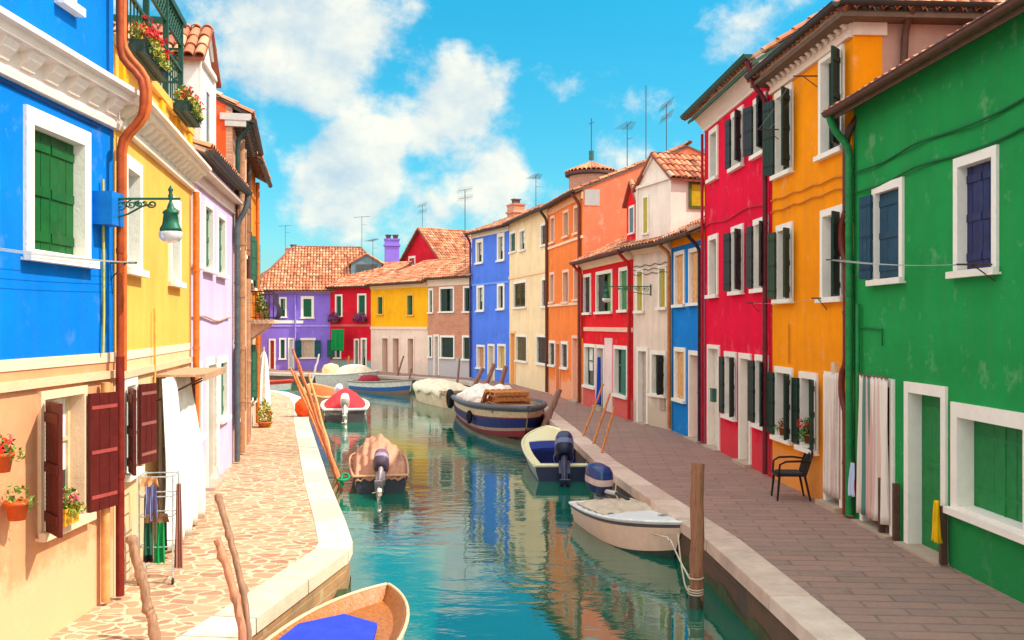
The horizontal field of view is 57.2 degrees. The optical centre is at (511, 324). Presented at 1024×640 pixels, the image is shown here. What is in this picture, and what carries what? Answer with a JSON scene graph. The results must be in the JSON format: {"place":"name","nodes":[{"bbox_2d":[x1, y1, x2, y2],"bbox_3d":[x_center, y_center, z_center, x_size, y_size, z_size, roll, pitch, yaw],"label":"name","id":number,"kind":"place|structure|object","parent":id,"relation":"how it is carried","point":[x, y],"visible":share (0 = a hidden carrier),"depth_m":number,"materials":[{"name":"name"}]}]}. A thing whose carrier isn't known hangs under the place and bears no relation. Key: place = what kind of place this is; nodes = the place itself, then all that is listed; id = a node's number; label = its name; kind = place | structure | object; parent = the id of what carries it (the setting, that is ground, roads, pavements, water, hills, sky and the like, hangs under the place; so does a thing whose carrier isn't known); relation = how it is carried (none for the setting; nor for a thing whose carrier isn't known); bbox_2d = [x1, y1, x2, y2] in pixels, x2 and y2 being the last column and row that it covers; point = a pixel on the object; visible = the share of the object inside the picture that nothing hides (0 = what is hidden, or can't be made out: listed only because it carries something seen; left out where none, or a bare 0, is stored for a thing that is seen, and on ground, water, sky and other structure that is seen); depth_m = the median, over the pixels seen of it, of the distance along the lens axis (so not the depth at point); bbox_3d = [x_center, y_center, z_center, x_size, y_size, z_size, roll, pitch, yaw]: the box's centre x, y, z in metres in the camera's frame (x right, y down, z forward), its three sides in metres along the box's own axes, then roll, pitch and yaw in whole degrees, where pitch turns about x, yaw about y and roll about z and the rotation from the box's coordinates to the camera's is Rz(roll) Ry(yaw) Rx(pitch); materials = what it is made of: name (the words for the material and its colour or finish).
{"place":"outdoors","nodes":[
{"label":"outdoors","id":0,"kind":"place"},
{"bbox_2d":[125,535,160,639],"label":"branch pole","id":1,"kind":"object","parent":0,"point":[141,578],"visible":1,"depth_m":8.18,"materials":[{"name":"brown wood"}]},
{"bbox_2d":[47,392,317,639],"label":"pavement","id":2,"kind":"structure","parent":0,"point":[261,488],"depth_m":12.30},
{"bbox_2d":[0,0,151,639],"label":"house","id":3,"kind":"structure","parent":2,"relation":"on","point":[66,95],"depth_m":8.88,"materials":[{"name":"paint"}]},
{"bbox_2d":[0,433,24,472],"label":"flower pot","id":4,"kind":"object","parent":3,"relation":"attached to","point":[7,455],"visible":1,"depth_m":7.64,"materials":[{"name":"ceramic"}]},
{"bbox_2d":[3,482,41,521],"bbox_3d":[-4.120,1.479,7.888,0.298,0.329,0.255,0,0,0],"label":"flower pot","id":5,"kind":"object","parent":3,"relation":"attached to","point":[16,509],"visible":1,"depth_m":7.84,"materials":[{"name":"ceramic"}]},
{"bbox_2d":[21,104,99,268],"bbox_3d":[-4.340,-1.245,8.845,0.320,1.366,1.335,0,0,0],"label":"window","id":6,"kind":"structure","parent":3,"relation":"in","point":[56,152],"depth_m":8.91,"materials":[{"name":"stone"}]},
{"bbox_2d":[54,0,85,17],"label":"window","id":7,"kind":"structure","parent":3,"relation":"in","point":[71,6],"depth_m":8.99,"materials":[{"name":"stone"}]},
{"bbox_2d":[63,484,86,526],"bbox_3d":[-4.158,1.678,8.757,0.325,0.366,0.336,0,0,0],"label":"flower box","id":8,"kind":"object","parent":3,"relation":"on","point":[71,510],"visible":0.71,"depth_m":8.72,"materials":[{"name":"paint"}]},
{"bbox_2d":[35,385,117,541],"bbox_3d":[-4.202,1.282,8.968,0.534,1.350,1.509,0,0,0],"label":"window","id":9,"kind":"structure","parent":3,"relation":"in","point":[78,429],"depth_m":9.32,"materials":[{"name":"wood"}]},
{"bbox_2d":[92,185,182,242],"bbox_3d":[-3.845,-1.142,9.710,0.863,0.604,0.300,0,0,0],"label":"wall lamp","id":10,"kind":"object","parent":3,"relation":"attached to","point":[108,207],"visible":1,"depth_m":9.66,"materials":[{"name":"metal"}]},
{"bbox_2d":[137,471,182,585],"bbox_3d":[-3.932,2.292,10.595,0.480,1.225,0.414,0,0,-8],"label":"laundry rack","id":11,"kind":"object","parent":2,"relation":"on","point":[155,547],"visible":0.98,"depth_m":10.45,"materials":[{"name":"metal"}]},
{"bbox_2d":[113,33,211,594],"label":"house","id":12,"kind":"structure","parent":2,"relation":"on","point":[163,154],"depth_m":11.92,"materials":[{"name":"paint"}]},
{"bbox_2d":[127,153,149,277],"bbox_3d":[-4.478,-1.239,10.867,0.340,1.353,0.992,0,0,-10],"label":"window","id":13,"kind":"structure","parent":12,"relation":"in","point":[134,168],"depth_m":11.18,"materials":[{"name":"stone"}]},
{"bbox_2d":[125,376,156,481],"bbox_3d":[-4.374,1.165,10.738,0.400,1.161,1.222,0,0,-10],"label":"window","id":14,"kind":"structure","parent":12,"relation":"in","point":[140,399],"depth_m":10.99,"materials":[{"name":"wood"}]},
{"bbox_2d":[113,0,186,102],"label":"terrace railing","id":15,"kind":"object","parent":12,"relation":"on","point":[171,19],"visible":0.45,"depth_m":13.63,"materials":[{"name":"metal"}]},
{"bbox_2d":[127,14,173,81],"bbox_3d":[-4.235,-3.229,11.041,0.386,0.469,1.506,0,0,-10],"label":"flower box","id":16,"kind":"object","parent":12,"relation":"attached to","point":[145,45],"visible":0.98,"depth_m":10.71,"materials":[{"name":"metal"}]},
{"bbox_2d":[159,377,166,513],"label":"door","id":17,"kind":"structure","parent":12,"relation":"in","point":[162,461],"depth_m":12.45,"materials":[{"name":"wood"}]},
{"bbox_2d":[168,196,186,287],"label":"window","id":18,"kind":"structure","parent":12,"relation":"in","point":[174,249],"depth_m":13.81,"materials":[{"name":"stone"}]},
{"bbox_2d":[162,377,205,551],"bbox_3d":[-4.376,1.730,12.533,0.282,2.101,2.300,0,0,-10],"label":"door curtain","id":19,"kind":"object","parent":12,"relation":"hanging from","point":[183,450],"depth_m":12.28,"materials":[{"name":"fabric"}]},
{"bbox_2d":[172,85,206,128],"bbox_3d":[-4.722,-3.213,13.727,0.373,0.477,1.441,0,0,-10],"label":"flower box","id":20,"kind":"object","parent":12,"relation":"attached to","point":[188,108],"visible":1,"depth_m":13.42,"materials":[{"name":"metal"}]},
{"bbox_2d":[156,367,225,401],"bbox_3d":[-4.452,0.825,13.078,0.646,0.371,2.040,0,0,-10],"label":"canopy","id":21,"kind":"object","parent":12,"relation":"attached to","point":[204,374],"visible":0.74,"depth_m":12.65,"materials":[{"name":"brown wood"}]},
{"bbox_2d":[113,21,252,490],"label":"house","id":22,"kind":"structure","parent":2,"relation":"on","point":[220,199],"depth_m":17.16,"materials":[{"name":"paint"}]},
{"bbox_2d":[203,199,217,274],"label":"window","id":23,"kind":"structure","parent":22,"relation":"in","point":[208,208],"depth_m":16.84,"materials":[{"name":"stone"}]},
{"bbox_2d":[205,358,223,490],"bbox_3d":[-5.427,1.766,16.849,0.350,2.308,1.070,0,0,-9],"label":"door","id":24,"kind":"structure","parent":22,"relation":"in","point":[212,482],"depth_m":17.24,"materials":[{"name":"stone"}]},
{"bbox_2d":[216,210,229,278],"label":"window","id":25,"kind":"structure","parent":22,"relation":"in","point":[220,218],"depth_m":18.22,"materials":[{"name":"stone"}]},
{"bbox_2d":[219,356,231,423],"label":"window","id":26,"kind":"structure","parent":22,"relation":"in","point":[223,361],"depth_m":18.57,"materials":[{"name":"stone"}]},
{"bbox_2d":[216,90,263,459],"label":"house","id":27,"kind":"structure","parent":2,"relation":"on","point":[238,140],"depth_m":20.78,"materials":[{"name":"paint"}]},
{"bbox_2d":[255,347,272,417],"bbox_3d":[-7.815,1.800,29.307,0.676,2.200,0.622,0,0,-22],"label":"closed parasol","id":28,"kind":"object","parent":2,"relation":"on","point":[264,383],"visible":0.62,"depth_m":29.19,"materials":[{"name":"fabric"}]},
{"bbox_2d":[247,152,281,427],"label":"house","id":29,"kind":"structure","parent":2,"relation":"on","point":[257,168],"depth_m":26.00,"materials":[{"name":"paint"}]},
{"bbox_2d":[252,561,349,639],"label":"quay wall","id":30,"kind":"structure","parent":0,"point":[327,589],"depth_m":10.88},
{"bbox_2d":[113,0,833,273],"label":"sky","id":31,"kind":"structure","parent":0,"point":[380,110],"materials":[{"name":"blue"}]},
{"bbox_2d":[290,384,758,639],"bbox_3d":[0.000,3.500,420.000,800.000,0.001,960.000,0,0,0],"label":"water","id":32,"kind":"structure","parent":0,"point":[470,533],"depth_m":14.33,"materials":[{"name":"teal liquid"}]},
{"bbox_2d":[213,538,246,639],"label":"branch pole","id":33,"kind":"object","parent":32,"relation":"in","point":[223,560],"visible":1,"depth_m":8.29,"materials":[{"name":"brown wood"}]},
{"bbox_2d":[214,493,251,639],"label":"branch pole","id":34,"kind":"object","parent":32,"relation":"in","point":[242,585],"visible":0.96,"depth_m":8.41,"materials":[{"name":"brown wood"}]},
{"bbox_2d":[304,383,342,407],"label":"rowing boat","id":35,"kind":"object","parent":32,"relation":"on","point":[323,392],"visible":0.32,"depth_m":42.32,"materials":[{"name":"paint"}]},
{"bbox_2d":[265,582,409,639],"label":"rowing boat","id":36,"kind":"object","parent":32,"relation":"on","point":[381,611],"visible":1,"depth_m":9.41,"materials":[{"name":"paint"}]},
{"bbox_2d":[320,388,369,423],"bbox_3d":[-6.303,3.063,35.444,1.849,1.214,5.259,0,0,-10],"label":"covered boat","id":37,"kind":"object","parent":32,"relation":"on","point":[344,405],"visible":0.97,"depth_m":33.68,"materials":[{"name":"fabric"}]},
{"bbox_2d":[314,363,379,387],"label":"boat","id":38,"kind":"object","parent":32,"relation":"on","point":[332,375],"visible":0.75,"depth_m":51.81,"materials":[{"name":"paint"}]},
{"bbox_2d":[349,434,408,500],"bbox_3d":[-2.939,3.093,20.752,1.340,1.154,4.407,0,0,-10],"label":"covered boat","id":39,"kind":"object","parent":32,"relation":"on","point":[378,464],"visible":0.99,"depth_m":19.53,"materials":[{"name":"fabric"}]},
{"bbox_2d":[347,375,413,393],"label":"rowing boat","id":40,"kind":"object","parent":32,"relation":"on","point":[370,383],"visible":0.9,"depth_m":47.51,"materials":[{"name":"paint"}]},
{"bbox_2d":[413,378,467,407],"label":"covered boat","id":41,"kind":"object","parent":32,"relation":"on","point":[430,391],"visible":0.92,"depth_m":40.51,"materials":[{"name":"fabric"}]},
{"bbox_2d":[446,383,546,438],"bbox_3d":[-0.478,2.893,32.263,2.669,1.554,8.670,0,0,-13],"label":"work boat","id":42,"kind":"object","parent":32,"relation":"on","point":[512,421],"visible":0.82,"depth_m":29.62,"materials":[{"name":"paint"}]},
{"bbox_2d":[521,425,587,486],"bbox_3d":[1.094,3.153,23.163,1.690,1.548,6.535,0,0,-2],"label":"motorboat","id":43,"kind":"object","parent":32,"relation":"on","point":[549,451],"visible":0.75,"depth_m":20.91,"materials":[{"name":"paint"}]},
{"bbox_2d":[568,462,686,557],"bbox_3d":[2.002,3.363,15.505,1.500,1.705,3.698,0,0,-16],"label":"motorboat","id":44,"kind":"object","parent":32,"relation":"on","point":[627,523],"visible":0.77,"depth_m":14.88,"materials":[{"name":"paint"}]},
{"bbox_2d":[687,463,704,609],"bbox_3d":[2.275,3.008,11.606,0.211,2.588,0.210,0,0,0],"label":"mooring post","id":45,"kind":"object","parent":32,"relation":"in","point":[696,590],"visible":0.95,"depth_m":11.54,"materials":[{"name":"brown wood"}]},
{"bbox_2d":[269,375,798,639],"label":"quay wall","id":46,"kind":"structure","parent":0,"point":[747,603],"depth_m":11.37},
{"bbox_2d":[292,382,769,639],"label":"quay algae","id":47,"kind":"object","parent":46,"relation":"attached to","point":[751,624],"visible":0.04,"depth_m":11.63,"materials":[{"name":"plant"}]},
{"bbox_2d":[269,370,1023,639],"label":"pavement","id":48,"kind":"structure","parent":0,"point":[865,584],"depth_m":12.14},
{"bbox_2d":[260,216,399,369],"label":"house","id":49,"kind":"structure","parent":48,"relation":"on","point":[297,279],"depth_m":59.84,"materials":[{"name":"paint"}]},
{"bbox_2d":[295,338,320,358],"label":"window","id":50,"kind":"structure","parent":49,"relation":"in","point":[305,348],"depth_m":59.68,"materials":[{"name":"stone"}]},
{"bbox_2d":[325,261,412,368],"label":"house","id":51,"kind":"structure","parent":48,"relation":"on","point":[350,296],"depth_m":59.15,"materials":[{"name":"paint"}]},
{"bbox_2d":[364,238,461,374],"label":"house","id":52,"kind":"structure","parent":48,"relation":"on","point":[399,315],"depth_m":56.05,"materials":[{"name":"paint"}]},
{"bbox_2d":[399,202,471,264],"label":"house","id":53,"kind":"structure","parent":48,"relation":"on","point":[426,243],"depth_m":65.34,"materials":[{"name":"paint"}]},
{"bbox_2d":[421,187,472,377],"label":"house","id":54,"kind":"structure","parent":48,"relation":"on","point":[448,315],"depth_m":52.24,"materials":[{"name":"stone"}]},
{"bbox_2d":[438,286,454,312],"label":"window","id":55,"kind":"structure","parent":54,"relation":"in","point":[446,294],"depth_m":52.34,"materials":[{"name":"wood"}]},
{"bbox_2d":[438,335,454,358],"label":"window","id":56,"kind":"structure","parent":54,"relation":"in","point":[447,342],"depth_m":52.27,"materials":[{"name":"stone"}]},
{"bbox_2d":[464,199,545,382],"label":"house","id":57,"kind":"structure","parent":48,"relation":"on","point":[490,294],"depth_m":48.56,"materials":[{"name":"paint"}]},
{"bbox_2d":[500,174,547,392],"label":"house","id":58,"kind":"structure","parent":48,"relation":"on","point":[526,252],"depth_m":42.82,"materials":[{"name":"paint"}]},
{"bbox_2d":[511,280,526,308],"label":"window","id":59,"kind":"structure","parent":58,"relation":"in","point":[519,287],"depth_m":44.29,"materials":[{"name":"stone"}]},
{"bbox_2d":[565,118,616,188],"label":"tower","id":60,"kind":"structure","parent":48,"relation":"on","point":[584,173],"depth_m":50.98,"materials":[{"name":"paint"}]},
{"bbox_2d":[569,179,636,420],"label":"house","id":61,"kind":"structure","parent":48,"relation":"on","point":[606,331],"depth_m":30.33,"materials":[{"name":"paint"}]},
{"bbox_2d":[581,343,594,389],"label":"window","id":62,"kind":"structure","parent":61,"relation":"in","point":[589,349],"depth_m":33.43,"materials":[{"name":"stone"}]},
{"bbox_2d":[592,344,603,411],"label":"door","id":63,"kind":"structure","parent":61,"relation":"in","point":[599,349],"depth_m":31.89,"materials":[{"name":"stone"}]},
{"bbox_2d":[593,269,612,313],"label":"window","id":64,"kind":"structure","parent":61,"relation":"in","point":[601,307],"depth_m":31.34,"materials":[{"name":"stone"}]},
{"bbox_2d":[611,345,626,399],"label":"window","id":65,"kind":"structure","parent":61,"relation":"in","point":[619,352],"depth_m":29.73,"materials":[{"name":"stone"}]},
{"bbox_2d":[616,266,626,312],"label":"window","id":66,"kind":"structure","parent":61,"relation":"in","point":[622,272],"depth_m":29.20,"materials":[{"name":"stone"}]},
{"bbox_2d":[537,97,704,403],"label":"house","id":67,"kind":"structure","parent":48,"relation":"on","point":[586,218],"depth_m":35.43,"materials":[{"name":"paint"}]},
{"bbox_2d":[568,335,576,402],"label":"door","id":68,"kind":"structure","parent":67,"relation":"in","point":[574,337],"depth_m":35.32,"materials":[{"name":"stone"}]},
{"bbox_2d":[618,152,704,429],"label":"house","id":69,"kind":"structure","parent":48,"relation":"on","point":[666,187],"depth_m":26.69,"materials":[{"name":"paint"}]},
{"bbox_2d":[632,347,648,424],"bbox_3d":[3.835,1.796,27.395,0.350,2.248,0.788,0,0,-18],"label":"door","id":70,"kind":"structure","parent":69,"relation":"in","point":[642,353],"depth_m":27.63,"materials":[{"name":"wood"}]},
{"bbox_2d":[647,350,666,397],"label":"window","id":71,"kind":"structure","parent":69,"relation":"in","point":[657,359],"depth_m":26.06,"materials":[{"name":"stone"}]},
{"bbox_2d":[655,265,666,309],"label":"window","id":72,"kind":"structure","parent":69,"relation":"in","point":[662,276],"depth_m":26.24,"materials":[{"name":"stone"}]},
{"bbox_2d":[654,215,704,442],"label":"house","id":73,"kind":"structure","parent":48,"relation":"on","point":[685,306],"depth_m":24.31,"materials":[{"name":"paint"}]},
{"bbox_2d":[671,249,685,307],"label":"window","id":74,"kind":"structure","parent":73,"relation":"in","point":[679,256],"depth_m":25.04,"materials":[{"name":"stone"}]},
{"bbox_2d":[671,347,686,403],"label":"window","id":75,"kind":"structure","parent":73,"relation":"in","point":[679,352],"depth_m":25.01,"materials":[{"name":"wood"}]},
{"bbox_2d":[685,246,700,305],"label":"window","id":76,"kind":"structure","parent":73,"relation":"in","point":[692,252],"depth_m":23.87,"materials":[{"name":"stone"}]},
{"bbox_2d":[683,350,702,442],"bbox_3d":[4.659,1.791,23.523,0.430,2.258,1.125,0,0,-6],"label":"door","id":77,"kind":"structure","parent":73,"relation":"in","point":[692,355],"depth_m":23.96,"materials":[{"name":"wood"}]},
{"bbox_2d":[680,0,838,477],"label":"house","id":78,"kind":"structure","parent":48,"relation":"on","point":[724,110],"depth_m":19.81,"materials":[{"name":"paint"}]},
{"bbox_2d":[701,344,720,451],"bbox_3d":[4.734,1.699,21.921,0.350,2.442,1.133,0,0,-3],"label":"door","id":79,"kind":"structure","parent":78,"relation":"in","point":[713,351],"depth_m":22.37,"materials":[{"name":"wood"}]},
{"bbox_2d":[704,233,718,298],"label":"window","id":80,"kind":"structure","parent":78,"relation":"in","point":[713,240],"depth_m":22.28,"materials":[{"name":"stone"}]},
{"bbox_2d":[705,125,718,183],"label":"window","id":81,"kind":"structure","parent":78,"relation":"in","point":[714,132],"depth_m":22.19,"materials":[{"name":"stone"}]},
{"bbox_2d":[719,351,737,421],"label":"window","id":82,"kind":"structure","parent":78,"relation":"in","point":[728,362],"depth_m":20.74,"materials":[{"name":"stone"}]},
{"bbox_2d":[723,223,744,295],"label":"window","id":83,"kind":"structure","parent":78,"relation":"in","point":[733,242],"depth_m":19.95,"materials":[{"name":"stone"}]},
{"bbox_2d":[725,104,744,172],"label":"window","id":84,"kind":"structure","parent":78,"relation":"in","point":[734,159],"depth_m":19.73,"materials":[{"name":"stone"}]},
{"bbox_2d":[732,353,751,467],"bbox_3d":[4.847,1.760,19.410,0.350,2.320,0.901,0,0,-3],"label":"door","id":85,"kind":"structure","parent":78,"relation":"in","point":[744,459],"depth_m":19.73,"materials":[{"name":"wood"}]},
{"bbox_2d":[743,91,766,160],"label":"window","id":86,"kind":"structure","parent":78,"relation":"in","point":[752,115],"depth_m":18.74,"materials":[{"name":"wood"}]},
{"bbox_2d":[746,215,768,292],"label":"window","id":87,"kind":"structure","parent":78,"relation":"in","point":[754,253],"depth_m":18.72,"materials":[{"name":"stone"}]},
{"bbox_2d":[748,354,768,430],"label":"window","id":88,"kind":"structure","parent":78,"relation":"in","point":[755,367],"depth_m":18.61,"materials":[{"name":"stone"}]},
{"bbox_2d":[771,448,812,500],"bbox_3d":[4.666,2.478,15.617,0.633,0.851,0.576,0,0,4],"label":"garden chair","id":89,"kind":"object","parent":48,"relation":"on","point":[804,467],"visible":0.98,"depth_m":15.48,"materials":[{"name":"metal"}]},
{"bbox_2d":[744,0,1004,516],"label":"house","id":90,"kind":"structure","parent":48,"relation":"on","point":[842,49],"depth_m":15.46,"materials":[{"name":"paint"}]},
{"bbox_2d":[762,81,793,180],"bbox_3d":[4.904,-3.487,17.078,0.467,1.610,1.308,0,0,-4],"label":"window","id":91,"kind":"structure","parent":90,"relation":"in","point":[777,155],"depth_m":17.42,"materials":[{"name":"stone"}]},
{"bbox_2d":[766,366,793,445],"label":"window","id":92,"kind":"structure","parent":90,"relation":"in","point":[778,382],"depth_m":17.42,"materials":[{"name":"stone"}]},
{"bbox_2d":[767,221,793,303],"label":"window","id":93,"kind":"structure","parent":90,"relation":"in","point":[780,243],"depth_m":17.32,"materials":[{"name":"stone"}]},
{"bbox_2d":[791,371,818,455],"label":"window","id":94,"kind":"structure","parent":90,"relation":"in","point":[804,388],"depth_m":16.17,"materials":[{"name":"stone"}]},
{"bbox_2d":[815,374,841,512],"bbox_3d":[5.102,1.864,14.814,0.350,2.112,0.793,0,0,-4],"label":"door","id":95,"kind":"structure","parent":90,"relation":"in","point":[833,504],"depth_m":14.60,"materials":[{"name":"stone"}]},
{"bbox_2d":[813,43,844,161],"bbox_3d":[5.041,-3.511,14.843,0.467,1.695,1.193,0,0,-4],"label":"window","id":96,"kind":"structure","parent":90,"relation":"in","point":[831,67],"depth_m":15.08,"materials":[{"name":"stone"}]},
{"bbox_2d":[815,204,842,302],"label":"window","id":97,"kind":"structure","parent":90,"relation":"in","point":[831,272],"depth_m":14.99,"materials":[{"name":"stone"}]},
{"bbox_2d":[823,371,839,498],"bbox_3d":[5.039,1.725,14.791,0.097,1.950,0.607,0,0,-3],"label":"door curtain","id":98,"kind":"object","parent":90,"relation":"hanging from","point":[831,454],"depth_m":14.77,"materials":[{"name":"fabric"}]},
{"bbox_2d":[821,0,1023,603],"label":"house","id":99,"kind":"structure","parent":48,"relation":"on","point":[939,154],"depth_m":11.26,"materials":[{"name":"paint"}]},
{"bbox_2d":[857,373,887,379],"bbox_3d":[5.076,0.740,13.233,0.052,0.054,1.002,0,0,-2],"label":"curtain rod","id":100,"kind":"object","parent":99,"relation":"attached to","point":[864,375],"visible":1,"depth_m":13.23,"materials":[{"name":"metal"}]},
{"bbox_2d":[856,375,889,525],"bbox_3d":[5.081,1.740,13.230,0.112,2.000,0.927,0,0,-2],"label":"door curtain","id":101,"kind":"object","parent":100,"relation":"hanging from","point":[872,456],"depth_m":13.12,"materials":[{"name":"fabric"}]},
{"bbox_2d":[850,378,894,538],"bbox_3d":[5.180,1.833,13.254,0.350,2.174,1.148,0,0,-2],"label":"door","id":102,"kind":"structure","parent":99,"relation":"in","point":[864,522],"depth_m":12.77,"materials":[{"name":"stone"}]},
{"bbox_2d":[859,176,905,285],"bbox_3d":[5.208,-1.251,13.000,0.317,1.413,1.230,0,0,-2],"label":"window","id":103,"kind":"structure","parent":99,"relation":"in","point":[882,212],"depth_m":13.13,"materials":[{"name":"stone"}]},
{"bbox_2d":[893,381,948,565],"bbox_3d":[5.254,1.836,11.841,0.380,2.168,1.151,0,0,-2],"label":"door","id":104,"kind":"structure","parent":99,"relation":"in","point":[925,405],"depth_m":12.14,"materials":[{"name":"stone"}]},
{"bbox_2d":[931,500,942,543],"bbox_3d":[5.110,2.370,11.279,0.099,0.501,0.207,0,0,-2],"label":"cloth","id":105,"kind":"object","parent":99,"relation":"hanging from","point":[936,534],"visible":1,"depth_m":11.28,"materials":[{"name":"fabric"}]},
{"bbox_2d":[945,144,1000,278],"bbox_3d":[5.334,-1.247,10.659,0.320,1.413,1.020,0,0,-2],"label":"window","id":106,"kind":"structure","parent":99,"relation":"in","point":[975,174],"depth_m":10.76,"materials":[{"name":"stone"}]},
{"bbox_2d":[943,402,1023,544],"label":"window","id":107,"kind":"structure","parent":99,"relation":"in","point":[987,443],"depth_m":10.61,"materials":[{"name":"stone"}]},
{"label":"kerb bedding","id":108,"kind":"structure","parent":0,"visible":0},
{"bbox_2d":[269,372,864,639],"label":"kerb","id":109,"kind":"structure","parent":108,"relation":"on","point":[797,611],"depth_m":11.55,"materials":[{"name":"stone"}]},
{"label":"kerb bedding","id":110,"kind":"structure","parent":0,"visible":0},
{"bbox_2d":[174,390,352,639],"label":"kerb","id":111,"kind":"structure","parent":110,"relation":"on","point":[273,598],"depth_m":11.42,"materials":[{"name":"stone"}]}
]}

